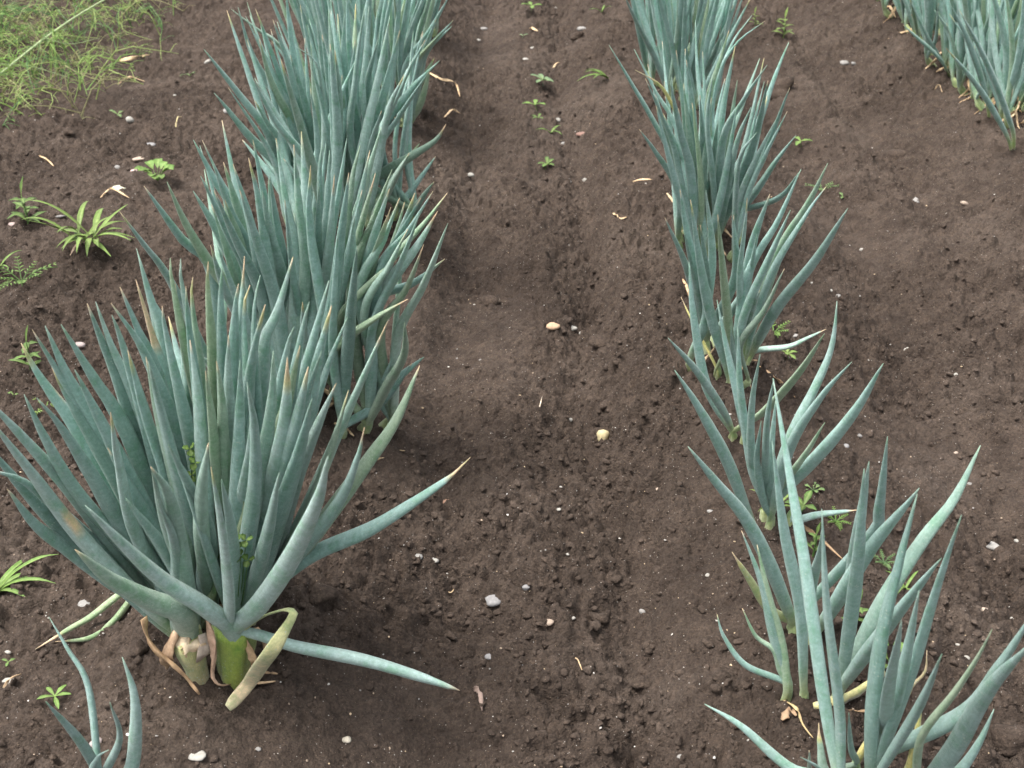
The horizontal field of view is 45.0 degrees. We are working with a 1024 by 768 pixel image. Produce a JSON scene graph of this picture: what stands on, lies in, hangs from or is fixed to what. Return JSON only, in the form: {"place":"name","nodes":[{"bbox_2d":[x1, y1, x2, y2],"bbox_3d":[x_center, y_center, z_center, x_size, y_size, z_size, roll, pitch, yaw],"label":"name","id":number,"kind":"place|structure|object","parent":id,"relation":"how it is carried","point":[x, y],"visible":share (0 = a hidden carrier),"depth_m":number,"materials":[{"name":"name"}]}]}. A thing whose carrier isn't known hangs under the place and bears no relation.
{"place":"outdoors","nodes":[
{"label":"outdoors","id":0,"kind":"place"},
{"bbox_2d":[0,0,1023,767],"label":"ground","id":1,"kind":"structure","parent":0,"point":[388,704],"depth_m":2.34,"materials":[{"name":"brown soil"}]},
{"bbox_2d":[2,658,14,666],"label":"weed","id":2,"kind":"object","parent":1,"relation":"on","point":[7,661],"visible":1,"depth_m":1.68,"materials":[{"name":"green plant"}]},
{"bbox_2d":[0,250,20,267],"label":"weed","id":3,"kind":"object","parent":1,"relation":"on","point":[6,257],"visible":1,"depth_m":2.67,"materials":[{"name":"green plant"}]},
{"bbox_2d":[3,673,21,687],"bbox_3d":[-0.661,0.391,1.634,0.004,0.009,0.030,18,36,28],"label":"straw","id":4,"kind":"object","parent":1,"relation":"on","point":[6,683],"visible":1,"depth_m":1.63,"materials":[{"name":"beige plant"}]},
{"bbox_2d":[7,177,46,223],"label":"weed","id":5,"kind":"object","parent":1,"relation":"on","point":[26,209],"visible":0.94,"depth_m":2.88,"materials":[{"name":"green plant"}]},
{"bbox_2d":[0,256,55,289],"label":"weed","id":6,"kind":"object","parent":1,"relation":"on","point":[19,281],"visible":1,"depth_m":2.66,"materials":[{"name":"green plant"}]},
{"bbox_2d":[10,325,45,369],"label":"weed","id":7,"kind":"object","parent":1,"relation":"on","point":[26,345],"visible":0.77,"depth_m":2.33,"materials":[{"name":"green plant"}]},
{"bbox_2d":[0,554,57,598],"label":"weed","id":8,"kind":"object","parent":1,"relation":"on","point":[7,578],"visible":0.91,"depth_m":1.82,"materials":[{"name":"green plant"}]},
{"bbox_2d":[32,397,53,414],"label":"weed","id":9,"kind":"object","parent":1,"relation":"on","point":[40,408],"visible":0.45,"depth_m":2.24,"materials":[{"name":"green plant"}]},
{"bbox_2d":[1,0,104,77],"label":"long stem","id":10,"kind":"object","parent":1,"relation":"on","point":[47,36],"visible":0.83,"depth_m":3.93,"materials":[{"name":"plant"}]},
{"bbox_2d":[37,685,70,708],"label":"weed","id":11,"kind":"object","parent":1,"relation":"on","point":[55,698],"visible":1,"depth_m":1.58,"materials":[{"name":"green plant"}]},
{"bbox_2d":[63,128,74,135],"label":"soil clod","id":12,"kind":"object","parent":1,"relation":"on","point":[68,131],"visible":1,"depth_m":3.40,"materials":[{"name":"brown soil"}]},
{"bbox_2d":[22,200,133,254],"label":"weed","id":13,"kind":"object","parent":1,"relation":"on","point":[93,231],"visible":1,"depth_m":2.73,"materials":[{"name":"green plant"}]},
{"bbox_2d":[75,342,84,347],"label":"pebble","id":14,"kind":"object","parent":1,"relation":"on","point":[80,344],"visible":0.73,"depth_m":2.45,"materials":[{"name":"stone"}]},
{"bbox_2d":[78,599,89,606],"bbox_3d":[-0.612,0.314,1.767,0.018,0.006,0.018,-9,32,-14],"label":"stone chip","id":15,"kind":"object","parent":1,"relation":"on","point":[82,603],"visible":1,"depth_m":1.76,"materials":[{"name":"white stone"}]},
{"bbox_2d":[46,617,141,767],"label":"onion plant","id":16,"kind":"object","parent":1,"relation":"on","point":[92,756],"visible":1,"depth_m":1.34,"materials":[{"name":"green plant"}]},
{"bbox_2d":[0,0,194,129],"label":"ground cover","id":17,"kind":"object","parent":1,"relation":"on","point":[16,38],"visible":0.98,"depth_m":3.97,"materials":[{"name":"green plant"}]},
{"bbox_2d":[100,187,128,197],"bbox_3d":[-0.978,-0.470,3.044,0.069,0.018,0.037,-7,32,-11],"label":"straw","id":18,"kind":"object","parent":1,"relation":"on","point":[115,189],"visible":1,"depth_m":3.05,"materials":[{"name":"beige plant"}]},
{"bbox_2d":[109,110,121,116],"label":"weed","id":19,"kind":"object","parent":1,"relation":"on","point":[118,114],"visible":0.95,"depth_m":3.54,"materials":[{"name":"green plant"}]},
{"bbox_2d":[113,185,125,189],"bbox_3d":[-0.990,-0.493,3.111,0.036,0.008,0.029,0,31,0],"label":"stone chip","id":20,"kind":"object","parent":1,"relation":"on","point":[118,187],"visible":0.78,"depth_m":3.11,"materials":[{"name":"grey stone"}]},
{"bbox_2d":[126,116,133,121],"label":"pebble","id":21,"kind":"object","parent":1,"relation":"on","point":[129,119],"visible":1,"depth_m":3.49,"materials":[{"name":"stone"}]},
{"bbox_2d":[119,54,147,60],"bbox_3d":[-1.240,-1.079,4.075,0.110,0.014,0.024,-25,39,-35],"label":"straw","id":22,"kind":"object","parent":1,"relation":"on","point":[129,58],"visible":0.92,"depth_m":4.06,"materials":[{"name":"beige plant"}]},
{"bbox_2d":[132,156,143,160],"bbox_3d":[-0.988,-0.596,3.270,0.034,0.006,0.023,-13,33,-21],"label":"stone chip","id":23,"kind":"object","parent":1,"relation":"on","point":[137,159],"visible":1,"depth_m":3.26,"materials":[{"name":"beige stone"}]},
{"bbox_2d":[129,639,149,656],"bbox_3d":[-0.490,0.347,1.619,0.024,0.020,0.028,14,34,22],"label":"soil clod","id":24,"kind":"object","parent":1,"relation":"on","point":[139,647],"visible":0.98,"depth_m":1.61,"materials":[{"name":"brown soil"}]},
{"bbox_2d":[134,158,174,180],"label":"weed","id":25,"kind":"object","parent":1,"relation":"on","point":[157,163],"visible":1,"depth_m":3.15,"materials":[{"name":"green plant"}]},
{"bbox_2d":[188,750,205,760],"bbox_3d":[-0.370,0.437,1.455,0.021,0.004,0.017,0,31,0],"label":"stone chip","id":26,"kind":"object","parent":1,"relation":"on","point":[200,755],"visible":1,"depth_m":1.45,"materials":[{"name":"white stone"}]},
{"bbox_2d":[182,442,219,558],"bbox_3d":[-0.390,0.184,1.551,0.060,0.307,0.158,-26,39,-36],"label":"clover","id":27,"kind":"object","parent":1,"relation":"on","point":[190,453],"visible":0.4,"depth_m":1.45,"materials":[{"name":"green plant"}]},
{"bbox_2d":[0,249,469,710],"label":"onion clump","id":28,"kind":"object","parent":1,"relation":"on","point":[156,540],"visible":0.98,"depth_m":1.43,"materials":[{"name":"green plant"}]},
{"bbox_2d":[237,533,254,604],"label":"weed","id":29,"kind":"object","parent":1,"relation":"on","point":[244,544],"visible":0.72,"depth_m":1.45,"materials":[{"name":"green plant"}]},
{"bbox_2d":[119,121,447,438],"bbox_3d":[-0.322,-0.133,2.002,0.460,0.586,0.434,0,31,0],"label":"onion clump","id":30,"kind":"object","parent":1,"relation":"on","point":[365,283],"visible":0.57,"depth_m":1.90,"materials":[{"name":"green plant"}]},
{"bbox_2d":[309,583,338,604],"bbox_3d":[-0.262,0.292,1.722,0.041,0.022,0.041,0,31,0],"label":"soil clod","id":31,"kind":"object","parent":1,"relation":"on","point":[320,593],"visible":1,"depth_m":1.71,"materials":[{"name":"brown soil"}]},
{"bbox_2d":[204,0,445,227],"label":"onion clump","id":32,"kind":"object","parent":1,"relation":"on","point":[346,77],"visible":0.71,"depth_m":2.63,"materials":[{"name":"green plant"}]},
{"bbox_2d":[234,0,451,127],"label":"onion clump","id":33,"kind":"object","parent":1,"relation":"on","point":[423,15],"visible":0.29,"depth_m":3.24,"materials":[{"name":"green plant"}]},
{"bbox_2d":[342,736,350,742],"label":"pebble","id":34,"kind":"object","parent":1,"relation":"on","point":[346,739],"visible":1,"depth_m":1.55,"materials":[{"name":"stone"}]},
{"bbox_2d":[332,0,438,37],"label":"onion clump","id":35,"kind":"object","parent":1,"relation":"on","point":[435,31],"visible":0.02,"depth_m":4.18,"materials":[{"name":"green plant"}]},
{"bbox_2d":[430,73,459,95],"bbox_3d":[-0.216,-0.931,3.830,0.121,0.065,0.055,5,31,8],"label":"straw","id":36,"kind":"object","parent":1,"relation":"on","point":[442,79],"visible":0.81,"depth_m":3.82,"materials":[{"name":"beige plant"}]},
{"bbox_2d":[444,109,459,116],"bbox_3d":[-0.179,-0.793,3.638,0.010,0.028,0.116,11,33,17],"label":"straw","id":37,"kind":"object","parent":1,"relation":"on","point":[449,111],"visible":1,"depth_m":3.63,"materials":[{"name":"beige plant"}]},
{"bbox_2d":[473,686,483,710],"bbox_3d":[-0.044,0.414,1.648,0.008,0.022,0.046,-9,32,-15],"label":"straw","id":38,"kind":"object","parent":1,"relation":"on","point":[479,692],"visible":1,"depth_m":1.64,"materials":[{"name":"beige plant"}]},
{"bbox_2d":[484,654,490,659],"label":"pebble","id":39,"kind":"object","parent":1,"relation":"on","point":[487,656],"visible":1,"depth_m":1.73,"materials":[{"name":"stone"}]},
{"bbox_2d":[481,295,498,306],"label":"soil clod","id":40,"kind":"object","parent":1,"relation":"on","point":[486,300],"visible":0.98,"depth_m":2.65,"materials":[{"name":"brown soil"}]},
{"bbox_2d":[485,594,500,606],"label":"pebble","id":41,"kind":"object","parent":1,"relation":"on","point":[492,601],"visible":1,"depth_m":1.81,"materials":[{"name":"stone"}]},
{"bbox_2d":[0,0,1021,766],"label":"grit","id":42,"kind":"object","parent":1,"relation":"on","point":[506,494],"visible":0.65,"depth_m":1.87,"materials":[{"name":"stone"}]},
{"bbox_2d":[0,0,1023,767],"bbox_3d":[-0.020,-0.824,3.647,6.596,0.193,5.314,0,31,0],"label":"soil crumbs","id":43,"kind":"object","parent":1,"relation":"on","point":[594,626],"visible":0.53,"depth_m":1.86,"materials":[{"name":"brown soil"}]},
{"bbox_2d":[522,585,529,589],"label":"pebble","id":44,"kind":"object","parent":1,"relation":"on","point":[525,587],"visible":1,"depth_m":1.80,"materials":[{"name":"stone"}]},
{"bbox_2d":[522,2,541,10],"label":"weed","id":45,"kind":"object","parent":1,"relation":"on","point":[530,4],"visible":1,"depth_m":4.59,"materials":[{"name":"green plant"}]},
{"bbox_2d":[522,99,544,109],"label":"weed","id":46,"kind":"object","parent":1,"relation":"on","point":[535,101],"visible":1,"depth_m":3.67,"materials":[{"name":"green plant"}]},
{"bbox_2d":[530,74,553,82],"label":"weed","id":47,"kind":"object","parent":1,"relation":"on","point":[540,76],"visible":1,"depth_m":3.87,"materials":[{"name":"green plant"}]},
{"bbox_2d":[537,156,553,169],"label":"weed","id":48,"kind":"object","parent":1,"relation":"on","point":[547,160],"visible":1,"depth_m":3.31,"materials":[{"name":"green plant"}]},
{"bbox_2d":[536,125,560,133],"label":"weed","id":49,"kind":"object","parent":1,"relation":"on","point":[552,130],"visible":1,"depth_m":3.52,"materials":[{"name":"green plant"}]},
{"bbox_2d":[547,619,553,625],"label":"pebble","id":50,"kind":"object","parent":1,"relation":"on","point":[550,622],"visible":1,"depth_m":1.75,"materials":[{"name":"stone"}]},
{"bbox_2d":[546,322,559,329],"bbox_3d":[0.083,-0.116,2.483,0.024,0.013,0.026,26,40,37],"label":"stone chip","id":51,"kind":"object","parent":1,"relation":"on","point":[552,326],"visible":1,"depth_m":2.48,"materials":[{"name":"beige stone"}]},
{"bbox_2d":[561,326,567,333],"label":"soil clod","id":52,"kind":"object","parent":1,"relation":"on","point":[564,330],"visible":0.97,"depth_m":2.49,"materials":[{"name":"brown soil"}]},
{"bbox_2d":[570,31,583,39],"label":"soil clod","id":53,"kind":"object","parent":1,"relation":"on","point":[576,35],"visible":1,"depth_m":4.28,"materials":[{"name":"brown soil"}]},
{"bbox_2d":[577,26,585,30],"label":"pebble","id":54,"kind":"object","parent":1,"relation":"on","point":[580,28],"visible":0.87,"depth_m":4.37,"materials":[{"name":"stone"}]},
{"bbox_2d":[581,350,589,356],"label":"soil clod","id":55,"kind":"object","parent":1,"relation":"on","point":[586,352],"visible":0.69,"depth_m":2.46,"materials":[{"name":"brown soil"}]},
{"bbox_2d":[579,69,608,79],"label":"weed","id":56,"kind":"object","parent":1,"relation":"on","point":[601,74],"visible":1,"depth_m":3.76,"materials":[{"name":"green plant"}]},
{"bbox_2d":[588,335,606,348],"bbox_3d":[0.171,-0.087,2.469,0.039,0.026,0.044,0,31,0],"label":"soil clod","id":57,"kind":"object","parent":1,"relation":"on","point":[597,341],"visible":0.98,"depth_m":2.45,"materials":[{"name":"brown soil"}]},
{"bbox_2d":[588,610,610,623],"bbox_3d":[0.130,0.338,1.791,0.036,0.015,0.023,-9,32,-14],"label":"soil clod","id":58,"kind":"object","parent":1,"relation":"on","point":[603,617],"visible":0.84,"depth_m":1.78,"materials":[{"name":"brown soil"}]},
{"bbox_2d":[596,429,609,440],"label":"pebble","id":59,"kind":"object","parent":1,"relation":"on","point":[603,434],"visible":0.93,"depth_m":2.21,"materials":[{"name":"stone"}]},
{"bbox_2d":[599,399,607,409],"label":"soil clod","id":60,"kind":"object","parent":1,"relation":"on","point":[603,405],"visible":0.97,"depth_m":2.26,"materials":[{"name":"brown soil"}]},
{"bbox_2d":[630,676,651,688],"bbox_3d":[0.178,0.412,1.696,0.030,0.016,0.019,-14,34,-22],"label":"soil clod","id":61,"kind":"object","parent":1,"relation":"on","point":[642,682],"visible":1,"depth_m":1.69,"materials":[{"name":"brown soil"}]},
{"bbox_2d":[626,0,749,108],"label":"onion plant","id":62,"kind":"object","parent":1,"relation":"on","point":[667,24],"visible":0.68,"depth_m":3.53,"materials":[{"name":"green plant"}]},
{"bbox_2d":[609,15,800,295],"bbox_3d":[0.416,-0.480,2.559,0.354,0.523,0.479,25,39,36],"label":"onion plant","id":63,"kind":"object","parent":1,"relation":"on","point":[697,166],"visible":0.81,"depth_m":2.52,"materials":[{"name":"green plant"}]},
{"bbox_2d":[668,263,824,444],"bbox_3d":[0.334,0.000,1.902,0.220,0.353,0.183,0,31,0],"label":"onion plant","id":64,"kind":"object","parent":1,"relation":"on","point":[700,372],"visible":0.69,"depth_m":1.92,"materials":[{"name":"green plant"}]},
{"bbox_2d":[665,163,847,396],"bbox_3d":[0.415,-0.169,2.111,0.271,0.481,0.401,9,32,15],"label":"onion plant","id":65,"kind":"object","parent":1,"relation":"on","point":[748,307],"visible":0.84,"depth_m":2.05,"materials":[{"name":"green plant"}]},
{"bbox_2d":[749,6,763,24],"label":"weed","id":66,"kind":"object","parent":1,"relation":"on","point":[755,18],"visible":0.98,"depth_m":4.52,"materials":[{"name":"green plant"}]},
{"bbox_2d":[717,532,812,737],"bbox_3d":[0.325,0.310,1.493,0.055,0.256,0.157,-25,39,-36],"label":"onion plant","id":67,"kind":"object","parent":1,"relation":"on","point":[777,647],"visible":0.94,"depth_m":1.52,"materials":[{"name":"green plant"}]},
{"bbox_2d":[750,489,789,510],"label":"weed","id":68,"kind":"object","parent":1,"relation":"on","point":[785,497],"visible":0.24,"depth_m":1.89,"materials":[{"name":"green plant"}]},
{"bbox_2d":[760,76,794,99],"bbox_3d":[0.840,-0.933,3.930,0.105,0.082,0.078,7,32,12],"label":"soil clod","id":69,"kind":"object","parent":1,"relation":"on","point":[782,86],"visible":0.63,"depth_m":3.91,"materials":[{"name":"brown soil"}]},
{"bbox_2d":[674,301,883,558],"bbox_3d":[0.362,0.090,1.716,0.258,0.410,0.198,10,32,16],"label":"onion plant","id":70,"kind":"object","parent":1,"relation":"on","point":[761,474],"visible":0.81,"depth_m":1.72,"materials":[{"name":"green plant"}]},
{"bbox_2d":[772,320,789,337],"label":"weed","id":71,"kind":"object","parent":1,"relation":"on","point":[776,332],"visible":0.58,"depth_m":2.42,"materials":[{"name":"green plant"}]},
{"bbox_2d":[771,8,793,37],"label":"weed","id":72,"kind":"object","parent":1,"relation":"on","point":[783,28],"visible":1,"depth_m":4.36,"materials":[{"name":"green plant"}]},
{"bbox_2d":[780,707,796,720],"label":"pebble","id":73,"kind":"object","parent":1,"relation":"on","point":[785,713],"visible":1,"depth_m":1.52,"materials":[{"name":"beige stone"}]},
{"bbox_2d":[782,349,796,358],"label":"weed","id":74,"kind":"object","parent":1,"relation":"on","point":[787,352],"visible":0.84,"depth_m":2.37,"materials":[{"name":"green plant"}]},
{"bbox_2d":[785,490,816,511],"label":"weed","id":75,"kind":"object","parent":1,"relation":"on","point":[807,496],"visible":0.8,"depth_m":1.88,"materials":[{"name":"green plant"}]},
{"bbox_2d":[688,436,918,644],"bbox_3d":[0.339,0.234,1.473,0.237,0.397,0.190,-10,32,-16],"label":"onion plant","id":76,"kind":"object","parent":1,"relation":"on","point":[879,530],"visible":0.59,"depth_m":1.50,"materials":[{"name":"green plant"}]},
{"bbox_2d":[795,136,811,144],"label":"weed","id":77,"kind":"object","parent":1,"relation":"on","point":[797,142],"visible":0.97,"depth_m":3.50,"materials":[{"name":"green plant"}]},
{"bbox_2d":[805,482,824,492],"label":"weed","id":78,"kind":"object","parent":1,"relation":"on","point":[816,490],"visible":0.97,"depth_m":1.94,"materials":[{"name":"green plant"}]},
{"bbox_2d":[807,522,824,556],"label":"weed","id":79,"kind":"object","parent":1,"relation":"on","point":[815,538],"visible":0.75,"depth_m":1.79,"materials":[{"name":"green plant"}]},
{"bbox_2d":[805,180,838,190],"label":"weed","id":80,"kind":"object","parent":1,"relation":"on","point":[821,189],"visible":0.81,"depth_m":3.26,"materials":[{"name":"green plant"}]},
{"bbox_2d":[827,506,851,530],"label":"weed","id":81,"kind":"object","parent":1,"relation":"on","point":[837,521],"visible":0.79,"depth_m":1.91,"materials":[{"name":"green plant"}]},
{"bbox_2d":[840,60,848,64],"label":"pebble","id":82,"kind":"object","parent":1,"relation":"on","point":[843,62],"visible":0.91,"depth_m":4.09,"materials":[{"name":"stone"}]},
{"bbox_2d":[841,590,868,621],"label":"weed","id":83,"kind":"object","parent":1,"relation":"on","point":[861,610],"visible":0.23,"depth_m":1.65,"materials":[{"name":"green plant"}]},
{"bbox_2d":[705,379,1023,767],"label":"onion plant","id":84,"kind":"object","parent":1,"relation":"on","point":[882,746],"visible":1,"depth_m":1.27,"materials":[{"name":"green plant"}]},
{"bbox_2d":[772,442,980,712],"bbox_3d":[0.418,0.252,1.418,0.181,0.422,0.215,-24,38,-34],"label":"onion plant","id":85,"kind":"object","parent":1,"relation":"on","point":[854,655],"visible":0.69,"depth_m":1.42,"materials":[{"name":"green plant"}]},
{"bbox_2d":[873,549,894,569],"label":"weed","id":86,"kind":"object","parent":1,"relation":"on","point":[883,561],"visible":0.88,"depth_m":1.83,"materials":[{"name":"green plant"}]},
{"bbox_2d":[881,149,906,161],"bbox_3d":[1.047,-0.621,3.389,0.066,0.048,0.066,0,31,0],"label":"soil clod","id":87,"kind":"object","parent":1,"relation":"on","point":[893,155],"visible":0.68,"depth_m":3.37,"materials":[{"name":"brown soil"}]},
{"bbox_2d":[885,642,902,667],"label":"weed","id":88,"kind":"object","parent":1,"relation":"on","point":[886,665],"visible":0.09,"depth_m":1.61,"materials":[{"name":"green plant"}]},
{"bbox_2d":[887,571,917,592],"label":"weed","id":89,"kind":"object","parent":1,"relation":"on","point":[909,581],"visible":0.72,"depth_m":1.79,"materials":[{"name":"green plant"}]},
{"bbox_2d":[881,0,937,30],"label":"onion clump","id":90,"kind":"object","parent":1,"relation":"on","point":[898,6],"visible":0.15,"depth_m":4.20,"materials":[{"name":"green plant"}]},
{"bbox_2d":[888,0,950,76],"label":"onion clump","id":91,"kind":"object","parent":1,"relation":"on","point":[914,30],"visible":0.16,"depth_m":3.96,"materials":[{"name":"green plant"}]},
{"bbox_2d":[910,0,1019,73],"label":"onion clump","id":92,"kind":"object","parent":1,"relation":"on","point":[926,23],"visible":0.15,"depth_m":3.68,"materials":[{"name":"green plant"}]},
{"bbox_2d":[945,0,1023,117],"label":"onion clump","id":93,"kind":"object","parent":1,"relation":"on","point":[957,50],"visible":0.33,"depth_m":3.47,"materials":[{"name":"green plant"}]},
{"bbox_2d":[946,0,1023,150],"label":"onion clump","id":94,"kind":"object","parent":1,"relation":"on","point":[1001,84],"visible":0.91,"depth_m":3.26,"materials":[{"name":"green plant"}]},
{"bbox_2d":[986,541,999,550],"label":"pebble","id":95,"kind":"object","parent":1,"relation":"on","point":[991,545],"visible":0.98,"depth_m":1.99,"materials":[{"name":"stone"}]},
{"bbox_2d":[993,551,1012,567],"bbox_3d":[0.782,0.283,1.970,0.034,0.028,0.029,0,31,0],"label":"soil clod","id":96,"kind":"object","parent":1,"relation":"on","point":[1002,556],"visible":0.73,"depth_m":1.97,"materials":[{"name":"brown soil"}]},
{"bbox_2d":[990,723,1023,756],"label":"soil clod","id":97,"kind":"object","parent":1,"relation":"on","point":[1007,740],"visible":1,"depth_m":1.55,"materials":[{"name":"brown soil"}]}
]}

